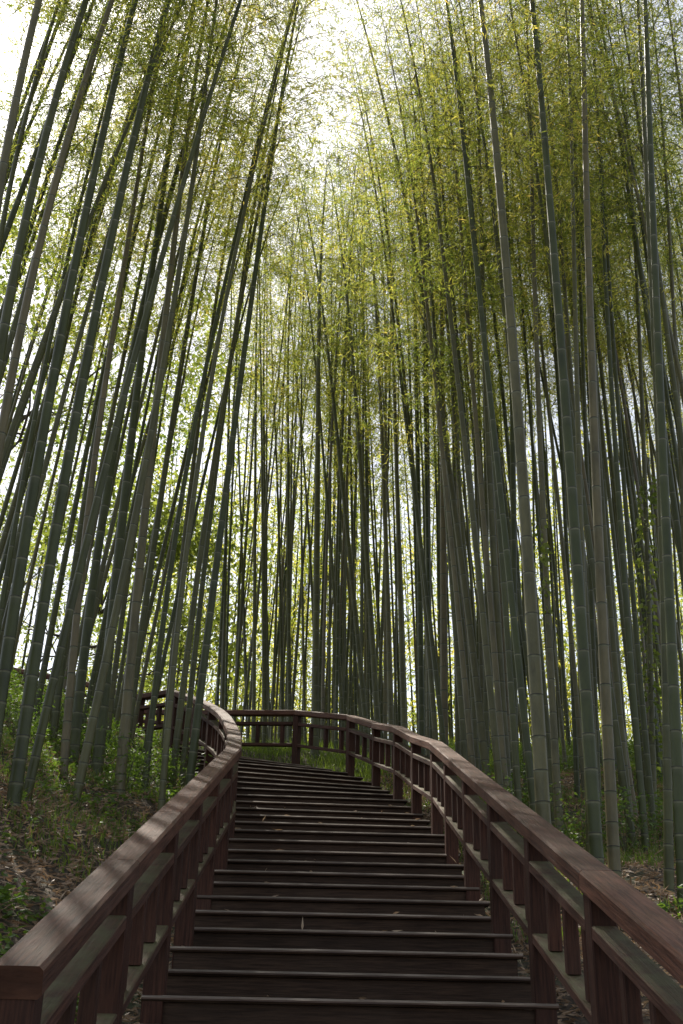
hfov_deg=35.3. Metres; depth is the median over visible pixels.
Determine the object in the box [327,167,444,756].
bamboo
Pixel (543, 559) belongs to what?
ivy
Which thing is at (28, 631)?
bamboo
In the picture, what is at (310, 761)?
grass
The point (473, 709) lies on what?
bamboo
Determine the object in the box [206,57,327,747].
bamboo
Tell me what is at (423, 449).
bamboo
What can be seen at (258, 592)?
bamboo
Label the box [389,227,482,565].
bamboo
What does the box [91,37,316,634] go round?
bamboo
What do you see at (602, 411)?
bamboo
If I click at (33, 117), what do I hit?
bamboo
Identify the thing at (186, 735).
bamboo
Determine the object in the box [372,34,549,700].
bamboo
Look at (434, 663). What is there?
bamboo
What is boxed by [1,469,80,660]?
bamboo
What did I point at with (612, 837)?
bamboo
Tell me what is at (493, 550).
bamboo
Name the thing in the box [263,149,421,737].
bamboo
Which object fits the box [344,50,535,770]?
bamboo
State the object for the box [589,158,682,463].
bamboo
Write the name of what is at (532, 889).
railing
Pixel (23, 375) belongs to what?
bamboo
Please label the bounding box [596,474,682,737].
bamboo
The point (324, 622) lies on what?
bamboo
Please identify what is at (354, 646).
bamboo
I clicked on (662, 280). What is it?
bamboo
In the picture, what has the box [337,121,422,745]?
bamboo
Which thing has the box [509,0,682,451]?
bamboo
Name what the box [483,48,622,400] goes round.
bamboo
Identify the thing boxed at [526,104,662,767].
bamboo
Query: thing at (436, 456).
bamboo
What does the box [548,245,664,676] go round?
bamboo
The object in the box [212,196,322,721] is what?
bamboo
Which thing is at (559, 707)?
bamboo
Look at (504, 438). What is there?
bamboo
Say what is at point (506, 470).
bamboo
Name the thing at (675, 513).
bamboo
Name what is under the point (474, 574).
bamboo
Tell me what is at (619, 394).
bamboo
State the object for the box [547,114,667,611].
bamboo
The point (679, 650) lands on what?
bamboo
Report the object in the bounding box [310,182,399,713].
bamboo
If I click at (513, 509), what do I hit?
bamboo
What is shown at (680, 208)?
bamboo
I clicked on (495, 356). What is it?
bamboo
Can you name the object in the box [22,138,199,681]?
bamboo
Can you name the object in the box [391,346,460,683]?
bamboo
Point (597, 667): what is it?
bamboo
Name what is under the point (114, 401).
bamboo
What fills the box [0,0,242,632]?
bamboo
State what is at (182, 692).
bamboo
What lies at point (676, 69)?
bamboo
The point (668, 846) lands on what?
bamboo
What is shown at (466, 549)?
bamboo
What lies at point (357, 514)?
bamboo
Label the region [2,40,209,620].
bamboo
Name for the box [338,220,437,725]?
bamboo
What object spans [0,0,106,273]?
bamboo
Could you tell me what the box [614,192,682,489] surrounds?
bamboo
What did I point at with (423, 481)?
bamboo
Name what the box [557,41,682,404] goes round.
bamboo
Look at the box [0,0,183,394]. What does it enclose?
bamboo
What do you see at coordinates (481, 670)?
bamboo
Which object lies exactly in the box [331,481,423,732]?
bamboo
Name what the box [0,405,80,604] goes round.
bamboo
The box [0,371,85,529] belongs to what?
bamboo
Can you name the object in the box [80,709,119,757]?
shrub
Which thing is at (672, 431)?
bamboo
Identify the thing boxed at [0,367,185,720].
tree
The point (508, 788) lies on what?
shrub
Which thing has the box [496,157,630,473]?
bamboo
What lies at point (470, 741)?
bamboo
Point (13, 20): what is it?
sky
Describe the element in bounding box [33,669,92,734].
shrub
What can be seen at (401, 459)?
bamboo
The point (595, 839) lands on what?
bamboo
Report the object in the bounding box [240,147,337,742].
bamboo
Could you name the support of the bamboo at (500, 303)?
on the ground at (45, 887)
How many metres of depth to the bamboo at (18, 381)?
19.80 m
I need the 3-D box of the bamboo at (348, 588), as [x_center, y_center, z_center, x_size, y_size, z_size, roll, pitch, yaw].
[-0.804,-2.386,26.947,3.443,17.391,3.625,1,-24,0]
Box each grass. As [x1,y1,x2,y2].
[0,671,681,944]
[142,723,656,780]
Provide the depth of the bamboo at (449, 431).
24.06 m
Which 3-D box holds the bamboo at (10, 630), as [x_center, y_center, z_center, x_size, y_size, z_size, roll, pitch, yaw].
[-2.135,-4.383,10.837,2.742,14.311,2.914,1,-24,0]
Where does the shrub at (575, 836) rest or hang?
on the ground at (45, 887)
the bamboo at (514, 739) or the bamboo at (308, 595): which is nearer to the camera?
the bamboo at (514, 739)
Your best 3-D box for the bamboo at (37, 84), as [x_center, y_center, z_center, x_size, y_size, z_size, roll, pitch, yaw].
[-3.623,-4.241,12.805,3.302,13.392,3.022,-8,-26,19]
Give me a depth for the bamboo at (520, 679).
12.26 m
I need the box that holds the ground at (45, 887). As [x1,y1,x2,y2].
[0,680,682,1023]
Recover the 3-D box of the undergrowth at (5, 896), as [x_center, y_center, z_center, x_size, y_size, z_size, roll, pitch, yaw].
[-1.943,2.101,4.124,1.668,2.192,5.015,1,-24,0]
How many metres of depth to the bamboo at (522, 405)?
26.39 m
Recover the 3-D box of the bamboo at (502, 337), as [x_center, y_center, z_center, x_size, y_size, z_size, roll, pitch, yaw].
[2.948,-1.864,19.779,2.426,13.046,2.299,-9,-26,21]
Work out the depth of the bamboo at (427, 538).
18.14 m
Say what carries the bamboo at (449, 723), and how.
on the ground at (45, 887)
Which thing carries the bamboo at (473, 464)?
on the ground at (45, 887)
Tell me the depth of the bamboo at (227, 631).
24.10 m
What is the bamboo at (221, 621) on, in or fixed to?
on the ground at (45, 887)
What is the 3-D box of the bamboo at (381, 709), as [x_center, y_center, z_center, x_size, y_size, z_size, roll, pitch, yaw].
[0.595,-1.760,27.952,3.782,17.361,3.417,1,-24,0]
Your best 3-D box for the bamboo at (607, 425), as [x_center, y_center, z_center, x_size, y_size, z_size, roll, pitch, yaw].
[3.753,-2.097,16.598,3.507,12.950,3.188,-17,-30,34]
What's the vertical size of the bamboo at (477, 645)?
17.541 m
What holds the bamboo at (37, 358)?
on the ground at (45, 887)
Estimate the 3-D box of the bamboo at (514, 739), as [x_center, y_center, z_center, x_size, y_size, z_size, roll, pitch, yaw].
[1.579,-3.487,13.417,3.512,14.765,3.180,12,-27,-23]
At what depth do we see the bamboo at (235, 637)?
36.95 m
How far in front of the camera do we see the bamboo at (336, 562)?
24.52 m
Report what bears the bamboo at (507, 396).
on the ground at (45, 887)
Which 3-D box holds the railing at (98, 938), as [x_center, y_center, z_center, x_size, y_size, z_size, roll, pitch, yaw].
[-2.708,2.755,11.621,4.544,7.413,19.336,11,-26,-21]
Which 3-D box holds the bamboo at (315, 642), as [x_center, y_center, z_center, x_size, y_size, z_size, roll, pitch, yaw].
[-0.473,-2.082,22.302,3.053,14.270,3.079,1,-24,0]
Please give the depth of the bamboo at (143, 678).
16.94 m
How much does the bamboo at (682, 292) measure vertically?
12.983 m
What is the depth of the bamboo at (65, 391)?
12.78 m
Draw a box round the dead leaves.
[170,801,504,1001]
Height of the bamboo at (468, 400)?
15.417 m
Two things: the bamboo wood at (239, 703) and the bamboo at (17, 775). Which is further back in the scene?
the bamboo wood at (239, 703)
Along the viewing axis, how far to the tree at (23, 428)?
26.74 m
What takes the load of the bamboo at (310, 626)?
on the ground at (45, 887)
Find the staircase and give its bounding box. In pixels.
[139,746,558,1023]
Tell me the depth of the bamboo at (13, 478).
16.25 m
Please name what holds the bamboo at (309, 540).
on the ground at (45, 887)
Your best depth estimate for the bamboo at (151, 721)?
13.92 m
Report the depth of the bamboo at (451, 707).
25.23 m
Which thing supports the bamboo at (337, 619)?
on the ground at (45, 887)
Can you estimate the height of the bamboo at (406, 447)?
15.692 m
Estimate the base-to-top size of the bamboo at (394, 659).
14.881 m
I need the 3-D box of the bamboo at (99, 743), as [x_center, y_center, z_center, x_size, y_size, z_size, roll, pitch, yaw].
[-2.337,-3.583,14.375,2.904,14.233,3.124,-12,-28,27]
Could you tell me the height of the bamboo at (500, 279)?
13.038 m
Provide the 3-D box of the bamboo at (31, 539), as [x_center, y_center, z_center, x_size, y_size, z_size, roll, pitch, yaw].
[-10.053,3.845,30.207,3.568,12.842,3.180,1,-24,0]
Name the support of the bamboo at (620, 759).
on the ground at (45, 887)
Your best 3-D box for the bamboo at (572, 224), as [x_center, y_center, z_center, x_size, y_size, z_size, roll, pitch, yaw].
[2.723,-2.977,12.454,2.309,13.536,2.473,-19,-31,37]
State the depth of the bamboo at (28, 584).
19.51 m
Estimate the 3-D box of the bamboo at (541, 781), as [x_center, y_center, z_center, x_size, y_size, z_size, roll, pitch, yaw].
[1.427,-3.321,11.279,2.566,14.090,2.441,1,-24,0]
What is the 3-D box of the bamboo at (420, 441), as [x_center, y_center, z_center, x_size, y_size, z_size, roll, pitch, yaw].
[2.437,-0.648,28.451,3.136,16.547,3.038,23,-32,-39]
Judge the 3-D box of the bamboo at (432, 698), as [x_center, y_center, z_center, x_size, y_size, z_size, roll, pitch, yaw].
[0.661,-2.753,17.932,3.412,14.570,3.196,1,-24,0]
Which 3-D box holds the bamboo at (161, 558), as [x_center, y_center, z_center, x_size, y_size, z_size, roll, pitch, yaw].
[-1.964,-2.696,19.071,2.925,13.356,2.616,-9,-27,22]
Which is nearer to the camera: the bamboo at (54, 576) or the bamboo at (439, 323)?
the bamboo at (439, 323)
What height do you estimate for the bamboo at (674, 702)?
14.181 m
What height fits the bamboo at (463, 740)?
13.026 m
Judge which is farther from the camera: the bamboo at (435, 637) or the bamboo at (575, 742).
the bamboo at (435, 637)
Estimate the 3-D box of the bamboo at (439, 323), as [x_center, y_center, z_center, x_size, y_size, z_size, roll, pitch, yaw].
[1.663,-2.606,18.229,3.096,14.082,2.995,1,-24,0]
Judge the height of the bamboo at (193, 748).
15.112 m
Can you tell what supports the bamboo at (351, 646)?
on the ground at (45, 887)
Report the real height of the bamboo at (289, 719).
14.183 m
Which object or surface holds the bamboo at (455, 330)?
on the ground at (45, 887)
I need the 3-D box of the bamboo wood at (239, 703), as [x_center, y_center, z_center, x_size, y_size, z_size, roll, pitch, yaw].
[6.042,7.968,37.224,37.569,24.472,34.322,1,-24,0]
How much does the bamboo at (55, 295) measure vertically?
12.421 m
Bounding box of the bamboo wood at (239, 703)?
[49,123,682,747]
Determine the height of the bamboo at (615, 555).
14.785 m
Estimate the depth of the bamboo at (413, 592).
28.27 m
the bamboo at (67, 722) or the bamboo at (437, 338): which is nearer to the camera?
the bamboo at (67, 722)
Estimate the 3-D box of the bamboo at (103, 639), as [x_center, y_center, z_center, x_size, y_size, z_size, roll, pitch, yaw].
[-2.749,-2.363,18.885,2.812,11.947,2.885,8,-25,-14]
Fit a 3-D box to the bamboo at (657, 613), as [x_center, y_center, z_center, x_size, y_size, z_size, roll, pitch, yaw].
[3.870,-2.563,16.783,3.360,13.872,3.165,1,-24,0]
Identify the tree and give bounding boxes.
[0,131,280,489]
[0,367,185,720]
[9,442,286,705]
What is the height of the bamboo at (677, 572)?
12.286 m
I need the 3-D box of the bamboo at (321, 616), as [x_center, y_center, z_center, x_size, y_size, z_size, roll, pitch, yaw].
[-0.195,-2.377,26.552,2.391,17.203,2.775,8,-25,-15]
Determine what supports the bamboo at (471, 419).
on the ground at (45, 887)
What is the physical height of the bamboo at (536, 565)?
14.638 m
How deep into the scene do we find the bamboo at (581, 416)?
21.64 m
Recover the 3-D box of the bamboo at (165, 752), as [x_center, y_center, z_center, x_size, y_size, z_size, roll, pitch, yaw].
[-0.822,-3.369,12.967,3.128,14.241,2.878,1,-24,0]
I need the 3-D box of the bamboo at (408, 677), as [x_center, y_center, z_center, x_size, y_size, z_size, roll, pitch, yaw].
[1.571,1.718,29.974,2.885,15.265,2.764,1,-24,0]
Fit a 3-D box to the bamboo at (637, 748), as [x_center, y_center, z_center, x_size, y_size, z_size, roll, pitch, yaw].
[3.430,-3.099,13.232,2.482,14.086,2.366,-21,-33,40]
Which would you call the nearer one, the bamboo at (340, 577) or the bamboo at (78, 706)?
the bamboo at (78, 706)
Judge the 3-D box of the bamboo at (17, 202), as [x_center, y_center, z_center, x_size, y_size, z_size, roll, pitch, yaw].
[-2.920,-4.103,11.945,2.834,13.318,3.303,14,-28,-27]
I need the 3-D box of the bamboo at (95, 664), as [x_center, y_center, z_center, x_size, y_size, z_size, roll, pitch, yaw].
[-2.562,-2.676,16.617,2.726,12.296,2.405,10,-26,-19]
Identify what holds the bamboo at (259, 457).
on the ground at (45, 887)
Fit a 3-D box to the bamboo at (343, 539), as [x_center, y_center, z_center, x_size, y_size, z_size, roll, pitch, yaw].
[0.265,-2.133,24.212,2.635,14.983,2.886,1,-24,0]
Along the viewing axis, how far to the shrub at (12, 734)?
11.76 m
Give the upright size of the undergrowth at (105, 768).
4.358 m
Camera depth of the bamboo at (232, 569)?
33.51 m
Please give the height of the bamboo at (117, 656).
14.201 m
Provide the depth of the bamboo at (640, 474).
20.66 m
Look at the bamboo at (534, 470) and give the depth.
16.27 m
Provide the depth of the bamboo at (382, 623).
23.09 m
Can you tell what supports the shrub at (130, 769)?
on the ground at (45, 887)
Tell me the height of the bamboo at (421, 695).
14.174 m
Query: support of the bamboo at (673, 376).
on the ground at (45, 887)
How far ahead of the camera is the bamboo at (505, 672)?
16.64 m
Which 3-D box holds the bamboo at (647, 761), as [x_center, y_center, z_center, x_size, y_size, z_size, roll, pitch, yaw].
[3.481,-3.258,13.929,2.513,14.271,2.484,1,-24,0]
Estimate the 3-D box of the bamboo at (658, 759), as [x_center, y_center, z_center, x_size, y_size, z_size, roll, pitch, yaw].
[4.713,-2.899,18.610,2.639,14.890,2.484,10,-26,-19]
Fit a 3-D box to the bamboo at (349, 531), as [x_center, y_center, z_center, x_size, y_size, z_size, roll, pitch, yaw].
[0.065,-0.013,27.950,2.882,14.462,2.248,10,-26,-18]
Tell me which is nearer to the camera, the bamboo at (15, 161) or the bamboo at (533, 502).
the bamboo at (15, 161)
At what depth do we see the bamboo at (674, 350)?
13.46 m
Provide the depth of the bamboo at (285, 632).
27.23 m
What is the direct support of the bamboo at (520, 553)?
on the ground at (45, 887)
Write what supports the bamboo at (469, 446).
on the ground at (45, 887)
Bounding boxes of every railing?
[0,667,241,1023]
[85,699,682,1023]
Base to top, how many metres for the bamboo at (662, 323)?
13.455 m
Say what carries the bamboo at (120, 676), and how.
on the ground at (45, 887)
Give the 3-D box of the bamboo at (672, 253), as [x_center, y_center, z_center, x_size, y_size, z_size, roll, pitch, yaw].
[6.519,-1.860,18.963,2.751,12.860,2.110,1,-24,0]
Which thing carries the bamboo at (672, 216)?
on the ground at (45, 887)
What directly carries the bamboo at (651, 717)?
on the ground at (45, 887)
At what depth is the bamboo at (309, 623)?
35.76 m
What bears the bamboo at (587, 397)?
on the ground at (45, 887)
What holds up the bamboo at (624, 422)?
on the ground at (45, 887)
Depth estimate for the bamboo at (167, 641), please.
16.11 m
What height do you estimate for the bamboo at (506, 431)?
14.047 m
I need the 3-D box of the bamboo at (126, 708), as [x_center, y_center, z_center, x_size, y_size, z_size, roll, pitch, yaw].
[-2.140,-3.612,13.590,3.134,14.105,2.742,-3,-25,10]
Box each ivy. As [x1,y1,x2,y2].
[531,519,553,624]
[633,475,662,770]
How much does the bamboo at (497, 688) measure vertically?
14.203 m
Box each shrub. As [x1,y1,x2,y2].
[4,678,54,744]
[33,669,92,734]
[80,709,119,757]
[95,721,170,795]
[143,745,212,788]
[479,761,524,802]
[485,762,566,826]
[549,774,620,849]
[581,784,662,855]
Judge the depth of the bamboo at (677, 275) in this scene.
17.82 m
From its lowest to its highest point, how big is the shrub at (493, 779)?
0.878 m
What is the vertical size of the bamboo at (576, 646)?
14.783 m
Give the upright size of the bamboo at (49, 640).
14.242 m
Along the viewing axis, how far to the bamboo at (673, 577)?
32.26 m
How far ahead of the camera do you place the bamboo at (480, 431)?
23.45 m
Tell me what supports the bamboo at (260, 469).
on the ground at (45, 887)
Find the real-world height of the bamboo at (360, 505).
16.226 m
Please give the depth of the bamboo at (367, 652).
23.93 m
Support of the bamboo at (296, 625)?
on the ground at (45, 887)
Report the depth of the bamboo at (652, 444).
19.36 m
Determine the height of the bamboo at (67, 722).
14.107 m
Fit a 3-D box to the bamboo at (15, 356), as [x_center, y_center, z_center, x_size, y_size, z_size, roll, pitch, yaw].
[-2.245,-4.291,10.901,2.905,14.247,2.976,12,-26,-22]
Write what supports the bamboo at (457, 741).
on the ground at (45, 887)
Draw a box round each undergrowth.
[0,668,197,855]
[0,870,79,1020]
[449,737,682,916]
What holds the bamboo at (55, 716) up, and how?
on the ground at (45, 887)
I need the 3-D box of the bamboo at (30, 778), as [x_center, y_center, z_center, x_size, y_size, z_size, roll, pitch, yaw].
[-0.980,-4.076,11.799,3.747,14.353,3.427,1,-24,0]
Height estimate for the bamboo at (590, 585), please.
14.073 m
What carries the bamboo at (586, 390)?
on the ground at (45, 887)
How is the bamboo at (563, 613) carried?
on the ground at (45, 887)
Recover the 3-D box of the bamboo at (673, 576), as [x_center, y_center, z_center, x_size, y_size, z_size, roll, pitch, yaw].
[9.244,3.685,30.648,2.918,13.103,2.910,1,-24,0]
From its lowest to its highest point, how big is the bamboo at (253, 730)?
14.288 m
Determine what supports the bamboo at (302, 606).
on the ground at (45, 887)
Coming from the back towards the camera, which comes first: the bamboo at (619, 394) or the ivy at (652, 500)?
the bamboo at (619, 394)
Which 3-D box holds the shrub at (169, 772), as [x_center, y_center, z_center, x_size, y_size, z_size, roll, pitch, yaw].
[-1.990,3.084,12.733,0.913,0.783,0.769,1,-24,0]
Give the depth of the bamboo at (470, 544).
27.57 m
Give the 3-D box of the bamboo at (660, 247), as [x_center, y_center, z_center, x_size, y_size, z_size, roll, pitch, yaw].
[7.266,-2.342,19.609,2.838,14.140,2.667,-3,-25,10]
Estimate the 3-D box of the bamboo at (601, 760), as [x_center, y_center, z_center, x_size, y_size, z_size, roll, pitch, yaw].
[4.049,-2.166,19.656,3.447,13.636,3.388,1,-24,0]
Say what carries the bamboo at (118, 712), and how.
on the ground at (45, 887)
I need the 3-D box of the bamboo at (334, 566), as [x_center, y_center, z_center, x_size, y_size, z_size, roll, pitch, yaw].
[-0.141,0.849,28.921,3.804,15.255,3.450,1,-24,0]
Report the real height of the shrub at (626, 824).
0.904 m
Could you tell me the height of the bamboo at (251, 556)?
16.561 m
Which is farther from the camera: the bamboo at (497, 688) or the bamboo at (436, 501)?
the bamboo at (436, 501)
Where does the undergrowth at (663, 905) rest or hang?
on the ground at (45, 887)
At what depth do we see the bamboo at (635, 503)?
16.80 m
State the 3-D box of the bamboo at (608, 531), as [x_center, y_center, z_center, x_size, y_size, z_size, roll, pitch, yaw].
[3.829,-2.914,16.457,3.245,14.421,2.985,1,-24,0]
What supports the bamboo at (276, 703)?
on the ground at (45, 887)
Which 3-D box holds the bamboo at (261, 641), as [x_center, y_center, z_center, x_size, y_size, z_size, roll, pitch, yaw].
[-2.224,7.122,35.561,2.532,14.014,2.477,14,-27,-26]
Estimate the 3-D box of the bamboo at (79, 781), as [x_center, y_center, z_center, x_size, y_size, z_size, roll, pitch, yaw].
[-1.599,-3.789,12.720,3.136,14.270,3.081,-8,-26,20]
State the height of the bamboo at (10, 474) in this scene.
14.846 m
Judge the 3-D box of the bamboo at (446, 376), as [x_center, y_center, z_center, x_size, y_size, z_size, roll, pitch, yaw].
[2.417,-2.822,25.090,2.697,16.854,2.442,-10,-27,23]
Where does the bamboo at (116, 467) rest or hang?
on the ground at (45, 887)
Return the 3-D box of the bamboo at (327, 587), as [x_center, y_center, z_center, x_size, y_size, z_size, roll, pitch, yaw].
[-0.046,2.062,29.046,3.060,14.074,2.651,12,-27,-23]
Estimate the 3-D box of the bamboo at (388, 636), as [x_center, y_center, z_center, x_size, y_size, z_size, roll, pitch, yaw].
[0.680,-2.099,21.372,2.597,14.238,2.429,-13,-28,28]
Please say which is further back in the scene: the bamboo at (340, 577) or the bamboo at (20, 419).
the bamboo at (340, 577)
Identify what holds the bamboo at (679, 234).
on the ground at (45, 887)
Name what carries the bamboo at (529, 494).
on the ground at (45, 887)
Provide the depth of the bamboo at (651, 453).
21.14 m
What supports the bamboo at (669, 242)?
on the ground at (45, 887)
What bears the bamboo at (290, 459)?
on the ground at (45, 887)
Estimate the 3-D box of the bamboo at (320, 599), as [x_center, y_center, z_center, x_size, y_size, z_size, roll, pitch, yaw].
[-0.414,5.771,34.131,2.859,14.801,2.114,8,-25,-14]
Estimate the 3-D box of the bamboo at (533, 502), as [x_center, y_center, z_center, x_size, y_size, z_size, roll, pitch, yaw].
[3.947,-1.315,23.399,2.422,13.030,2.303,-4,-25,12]
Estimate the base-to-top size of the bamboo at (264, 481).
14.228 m
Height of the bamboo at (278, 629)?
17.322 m
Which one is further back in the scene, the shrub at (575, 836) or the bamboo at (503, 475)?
the bamboo at (503, 475)
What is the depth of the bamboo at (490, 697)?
13.96 m
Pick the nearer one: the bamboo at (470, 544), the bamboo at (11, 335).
the bamboo at (11, 335)
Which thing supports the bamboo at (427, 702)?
on the ground at (45, 887)
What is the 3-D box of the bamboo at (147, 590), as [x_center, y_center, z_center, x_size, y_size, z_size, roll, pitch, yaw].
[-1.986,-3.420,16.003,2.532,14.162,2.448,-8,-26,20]
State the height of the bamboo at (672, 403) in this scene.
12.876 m
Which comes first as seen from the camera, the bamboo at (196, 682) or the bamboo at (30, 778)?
the bamboo at (30, 778)
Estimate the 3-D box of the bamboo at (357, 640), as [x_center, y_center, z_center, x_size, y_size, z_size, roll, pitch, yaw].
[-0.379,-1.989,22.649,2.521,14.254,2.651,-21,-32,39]
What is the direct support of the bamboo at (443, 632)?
on the ground at (45, 887)
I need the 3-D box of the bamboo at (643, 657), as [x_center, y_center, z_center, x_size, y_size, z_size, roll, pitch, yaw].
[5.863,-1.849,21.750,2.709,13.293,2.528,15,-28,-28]
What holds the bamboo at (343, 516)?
on the ground at (45, 887)
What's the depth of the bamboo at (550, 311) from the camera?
17.87 m
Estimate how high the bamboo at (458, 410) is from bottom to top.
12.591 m
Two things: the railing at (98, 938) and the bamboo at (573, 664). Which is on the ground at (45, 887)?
the bamboo at (573, 664)
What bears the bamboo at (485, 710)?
on the ground at (45, 887)
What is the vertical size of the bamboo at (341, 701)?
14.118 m
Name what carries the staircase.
on the ground at (45, 887)
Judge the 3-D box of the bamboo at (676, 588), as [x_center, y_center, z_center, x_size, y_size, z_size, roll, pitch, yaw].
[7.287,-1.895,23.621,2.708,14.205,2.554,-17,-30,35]
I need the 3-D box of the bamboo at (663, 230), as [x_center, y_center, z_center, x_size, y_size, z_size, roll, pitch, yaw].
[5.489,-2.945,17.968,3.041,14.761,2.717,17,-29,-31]
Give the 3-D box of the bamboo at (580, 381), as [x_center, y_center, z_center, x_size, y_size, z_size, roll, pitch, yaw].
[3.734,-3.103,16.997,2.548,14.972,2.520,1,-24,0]
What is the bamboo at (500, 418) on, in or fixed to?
on the ground at (45, 887)
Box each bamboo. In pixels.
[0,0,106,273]
[0,0,128,240]
[0,0,179,213]
[0,0,180,252]
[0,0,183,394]
[0,0,196,331]
[0,0,224,257]
[0,0,225,470]
[0,0,229,384]
[0,0,231,320]
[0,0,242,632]
[0,0,265,385]
[0,0,272,746]
[0,0,285,482]
[0,0,303,654]
[0,0,313,471]
[0,9,210,560]
[0,15,143,563]
[0,34,178,585]
[0,36,181,530]
[0,91,143,429]
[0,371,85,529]
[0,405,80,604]
[0,417,89,668]
[0,446,55,618]
[0,447,18,533]
[1,127,114,439]
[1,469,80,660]
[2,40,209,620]
[5,0,270,808]
[11,163,162,670]
[21,450,90,654]
[22,0,331,802]
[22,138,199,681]
[28,0,270,779]
[32,204,153,430]
[33,1,254,719]
[43,203,224,695]
[44,0,262,726]
[50,0,267,740]
[55,0,343,763]
[58,0,315,794]
[59,45,289,744]
[60,0,306,777]
[61,8,261,717]
[70,163,273,719]
[72,0,312,805]
[82,35,277,728]
[90,125,272,705]
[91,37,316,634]
[106,1,312,738]
[112,143,291,730]
[125,0,302,759]
[131,101,337,742]
[141,0,435,784]
[141,127,341,758]
[142,0,376,793]
[142,78,319,652]
[152,0,358,788]
[157,0,395,811]
[160,10,308,759]
[168,456,252,708]
[169,0,354,785]
[172,83,320,720]
[176,439,271,717]
[181,123,316,709]
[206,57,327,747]
[206,211,330,742]
[208,121,360,741]
[208,187,309,742]
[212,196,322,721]
[214,501,273,728]
[219,193,346,629]
[222,189,312,709]
[224,173,340,742]
[226,251,314,707]
[228,253,310,670]
[230,295,346,643]
[235,292,327,742]
[236,152,343,738]
[236,246,322,706]
[237,521,311,739]
[239,173,351,742]
[239,231,355,741]
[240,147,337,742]
[248,156,381,744]
[248,172,371,747]
[248,576,309,721]
[256,501,328,737]
[260,135,386,757]
[260,232,382,740]
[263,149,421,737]
[265,139,376,713]
[266,154,388,754]
[270,208,353,718]
[271,61,417,748]
[272,490,331,717]
[273,263,394,726]
[274,143,409,705]
[275,110,405,729]
[277,472,374,734]
[278,315,404,739]
[281,67,403,745]
[290,185,383,740]
[291,9,476,744]
[291,374,380,725]
[292,0,491,777]
[292,148,380,723]
[292,480,348,695]
[293,353,399,721]
[294,237,392,741]
[295,19,480,740]
[296,171,405,746]
[299,198,432,737]
[300,283,394,714]
[302,133,409,701]
[302,151,420,731]
[302,159,414,733]
[302,276,408,733]
[303,226,398,714]
[308,132,449,725]
[309,0,593,837]
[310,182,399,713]
[312,193,412,690]
[313,81,477,754]
[313,129,421,758]
[316,71,522,738]
[318,0,530,822]
[320,215,411,708]
[325,0,531,579]
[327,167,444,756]
[330,0,591,826]
[331,0,511,796]
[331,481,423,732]
[332,116,431,706]
[333,116,475,711]
[334,5,508,760]
[337,58,524,756]
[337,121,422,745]
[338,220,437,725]
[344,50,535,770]
[348,0,564,828]
[350,211,471,477]
[353,30,514,762]
[353,173,450,736]
[356,368,435,728]
[358,258,481,550]
[359,322,448,733]
[360,0,547,811]
[360,42,521,761]
[368,27,548,796]
[368,86,516,754]
[369,102,540,630]
[370,25,544,704]
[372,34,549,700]
[373,176,502,433]
[374,240,472,515]
[376,243,469,509]
[377,3,557,791]
[379,0,568,793]
[380,217,473,742]
[387,242,463,500]
[387,247,506,522]
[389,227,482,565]
[390,0,571,866]
[390,318,508,559]
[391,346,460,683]
[392,232,475,673]
[394,33,549,747]
[394,99,487,472]
[401,0,579,793]
[401,0,667,864]
[403,428,471,741]
[404,82,531,741]
[404,186,532,750]
[407,323,491,742]
[411,254,505,725]
[411,259,524,485]
[412,16,529,757]
[412,112,548,436]
[412,204,528,459]
[418,0,639,833]
[420,165,534,685]
[422,322,490,613]
[423,3,571,698]
[426,0,648,816]
[430,6,618,798]
[431,369,517,557]
[433,342,530,566]
[434,71,625,743]
[439,157,543,742]
[442,0,636,848]
[446,320,552,527]
[450,0,682,397]
[450,43,564,405]
[451,266,554,467]
[455,0,681,851]
[457,16,617,612]
[458,119,601,747]
[459,88,567,770]
[461,187,547,451]
[462,125,553,404]
[462,167,556,735]
[463,0,682,592]
[463,51,681,803]
[463,117,636,766]
[465,4,642,798]
[465,251,562,692]
[465,368,577,667]
[468,0,641,820]
[469,0,668,800]
[470,380,528,739]
[477,0,679,877]
[478,244,558,572]
[479,1,681,708]
[482,0,654,819]
[482,411,568,716]
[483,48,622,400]
[483,108,605,711]
[492,0,682,851]
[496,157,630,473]
[497,0,646,797]
[497,10,682,650]
[499,100,629,615]
[501,0,669,834]
[501,88,676,770]
[502,146,629,634]
[505,50,682,689]
[509,0,678,829]
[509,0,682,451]
[512,0,682,495]
[516,79,682,680]
[519,215,633,441]
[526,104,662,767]
[526,148,638,516]
[527,158,673,536]
[531,162,682,744]
[537,0,682,570]
[537,0,682,811]
[537,271,648,466]
[537,511,577,723]
[541,32,680,781]
[544,0,682,467]
[545,0,682,253]
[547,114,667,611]
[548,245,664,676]
[550,0,682,892]
[551,500,638,736]
[552,0,682,913]
[555,139,682,549]
[556,63,682,444]
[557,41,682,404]
[570,145,682,747]
[576,18,682,405]
[577,268,663,692]
[584,104,679,750]
[585,188,681,738]
[589,27,682,343]
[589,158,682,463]
[594,34,682,370]
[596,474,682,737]
[606,135,682,444]
[609,409,682,731]
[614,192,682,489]
[614,438,682,737]
[615,183,682,714]
[618,128,682,405]
[619,69,682,372]
[620,56,682,382]
[622,130,682,369]
[623,467,682,715]
[641,193,682,448]
[660,105,682,417]
[661,210,682,437]
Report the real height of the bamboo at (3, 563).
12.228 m
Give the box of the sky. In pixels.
[0,0,682,744]
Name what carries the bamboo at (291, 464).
on the ground at (45, 887)

